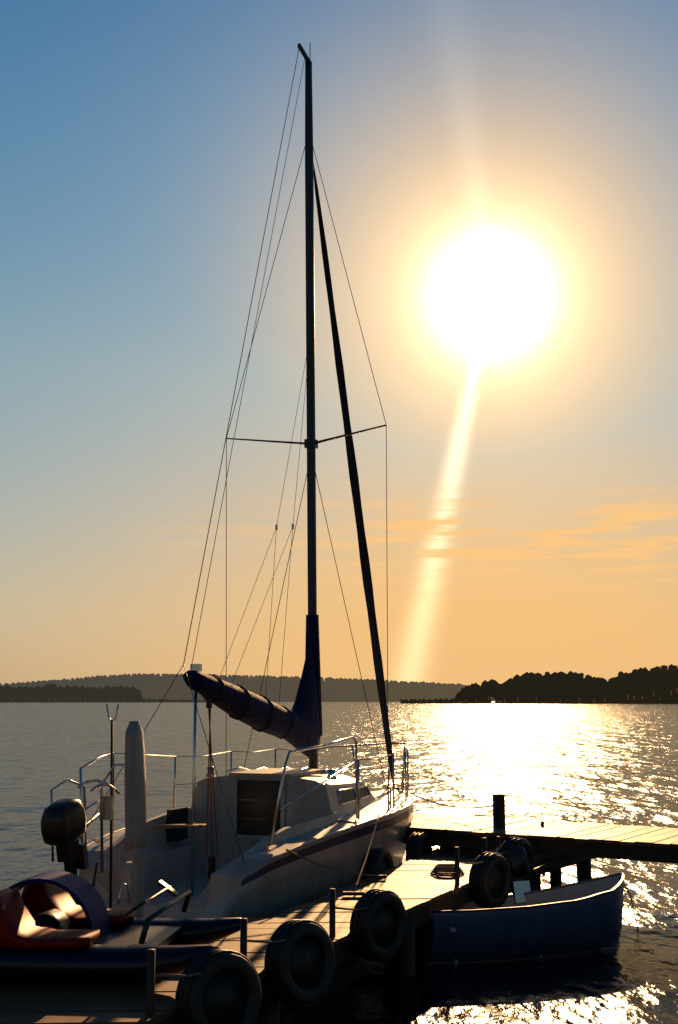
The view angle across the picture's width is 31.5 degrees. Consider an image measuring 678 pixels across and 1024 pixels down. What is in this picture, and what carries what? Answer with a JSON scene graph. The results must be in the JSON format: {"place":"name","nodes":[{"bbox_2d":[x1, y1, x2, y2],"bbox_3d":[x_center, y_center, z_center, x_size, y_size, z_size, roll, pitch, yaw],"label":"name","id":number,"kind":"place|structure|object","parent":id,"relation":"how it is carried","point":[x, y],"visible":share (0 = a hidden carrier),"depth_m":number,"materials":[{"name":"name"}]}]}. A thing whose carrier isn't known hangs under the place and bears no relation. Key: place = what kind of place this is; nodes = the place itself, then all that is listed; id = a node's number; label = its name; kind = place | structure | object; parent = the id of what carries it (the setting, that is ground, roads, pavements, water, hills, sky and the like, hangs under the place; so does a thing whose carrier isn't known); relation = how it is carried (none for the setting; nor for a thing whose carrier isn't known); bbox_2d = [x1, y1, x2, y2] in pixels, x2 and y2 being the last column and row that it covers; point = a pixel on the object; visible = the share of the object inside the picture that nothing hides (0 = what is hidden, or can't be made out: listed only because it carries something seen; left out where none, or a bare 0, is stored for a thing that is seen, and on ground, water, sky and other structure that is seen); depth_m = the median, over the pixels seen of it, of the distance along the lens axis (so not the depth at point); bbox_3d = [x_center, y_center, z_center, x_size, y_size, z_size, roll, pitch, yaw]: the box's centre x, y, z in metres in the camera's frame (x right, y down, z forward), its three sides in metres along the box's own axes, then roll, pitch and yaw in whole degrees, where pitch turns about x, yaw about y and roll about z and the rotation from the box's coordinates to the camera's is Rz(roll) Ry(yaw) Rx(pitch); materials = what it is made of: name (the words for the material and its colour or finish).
{"place":"outdoors","nodes":[
{"label":"outdoors","id":0,"kind":"place"},
{"bbox_2d":[0,696,134,701],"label":"shore ground","id":1,"kind":"structure","parent":0,"point":[58,699],"depth_m":1878.27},
{"bbox_2d":[0,683,142,701],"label":"shore trees","id":2,"kind":"object","parent":1,"relation":"on","point":[68,692],"visible":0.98,"depth_m":1874.26,"materials":[{"name":"green plant"}]},
{"bbox_2d":[135,699,205,701],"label":"shoreline","id":3,"kind":"structure","parent":0,"point":[139,700],"depth_m":1827.76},
{"bbox_2d":[134,698,204,701],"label":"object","id":4,"kind":"object","parent":3,"relation":"on","point":[135,699],"visible":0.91,"depth_m":1828.87,"materials":[{"name":"green plant"}]},
{"bbox_2d":[135,681,495,701],"bbox_3d":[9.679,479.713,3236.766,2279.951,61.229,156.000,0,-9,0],"label":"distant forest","id":5,"kind":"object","parent":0,"point":[152,693],"depth_m":3176.33,"materials":[{"name":"green plant"}]},
{"bbox_2d":[0,673,492,699],"bbox_3d":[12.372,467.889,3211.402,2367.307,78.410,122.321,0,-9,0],"label":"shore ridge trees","id":6,"kind":"object","parent":5,"relation":"on","point":[139,681],"visible":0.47,"depth_m":3165.38,"materials":[{"name":"green plant"}]},
{"bbox_2d":[0,702,677,1023],"bbox_3d":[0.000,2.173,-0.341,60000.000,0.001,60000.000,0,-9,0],"label":"lake water","id":7,"kind":"structure","parent":0,"point":[613,764],"depth_m":31.68,"materials":[{"name":"liquid"}]},
{"bbox_2d":[41,43,414,917],"bbox_3d":[-0.459,-0.608,13.607,2.212,10.444,7.258,-3,-10,20],"label":"sailboat","id":8,"kind":"object","parent":7,"relation":"on","point":[221,845],"visible":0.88,"depth_m":11.88,"materials":[{"name":"white plastic"}]},
{"bbox_2d":[0,847,561,1023],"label":"pier","id":9,"kind":"structure","parent":7,"relation":"in","point":[418,889],"depth_m":8.34,"materials":[{"name":"brown wood"}]},
{"bbox_2d":[0,862,247,982],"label":"pedal boat","id":10,"kind":"object","parent":9,"relation":"on","point":[51,930],"visible":0.95,"depth_m":7.24,"materials":[{"name":"blue"}]},
{"bbox_2d":[146,794,553,1023],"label":"tires","id":11,"kind":"object","parent":9,"relation":"attached to","point":[218,986],"visible":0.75,"depth_m":7.63,"materials":[{"name":"black rubber"}]},
{"bbox_2d":[286,792,492,895],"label":"mooring lines","id":12,"kind":"object","parent":9,"relation":"on","point":[447,870],"visible":0.84,"depth_m":11.42,"materials":[{"name":"beige fabric"}]},
{"bbox_2d":[415,844,637,964],"bbox_3d":[1.696,3.755,11.163,2.772,1.163,1.604,7,-11,-37],"label":"dinghy","id":13,"kind":"object","parent":7,"relation":"on","point":[523,921],"visible":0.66,"depth_m":10.39,"materials":[{"name":"blue plastic"}]},
{"bbox_2d":[405,813,677,890],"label":"cross pier","id":14,"kind":"structure","parent":7,"relation":"in","point":[581,845],"depth_m":12.98,"materials":[{"name":"brown wood"}]},
{"bbox_2d":[0,0,677,685],"label":"sky","id":15,"kind":"structure","parent":0,"point":[499,177],"materials":[{"name":"blue"}]},
{"bbox_2d":[400,700,461,703],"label":"shoreline","id":16,"kind":"structure","parent":0,"point":[434,702],"depth_m":1035.08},
{"bbox_2d":[400,698,455,701],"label":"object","id":17,"kind":"object","parent":16,"relation":"on","point":[413,700],"visible":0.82,"depth_m":1038.14,"materials":[{"name":"green plant"}]},
{"bbox_2d":[461,696,491,703],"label":"island","id":18,"kind":"structure","parent":0,"point":[484,700],"depth_m":986.75,"materials":[{"name":"green plant"}]},
{"bbox_2d":[455,679,503,702],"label":"trees","id":19,"kind":"object","parent":18,"relation":"on","point":[490,688],"visible":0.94,"depth_m":985.46,"materials":[{"name":"green plant"}]},
{"bbox_2d":[494,687,677,703],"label":"shore ground","id":20,"kind":"structure","parent":0,"point":[671,697],"depth_m":986.12,"materials":[{"name":"black soil"}]},
{"bbox_2d":[499,664,677,701],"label":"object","id":21,"kind":"object","parent":20,"relation":"on","point":[660,682],"visible":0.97,"depth_m":985.21,"materials":[{"name":"plant"}]}
]}

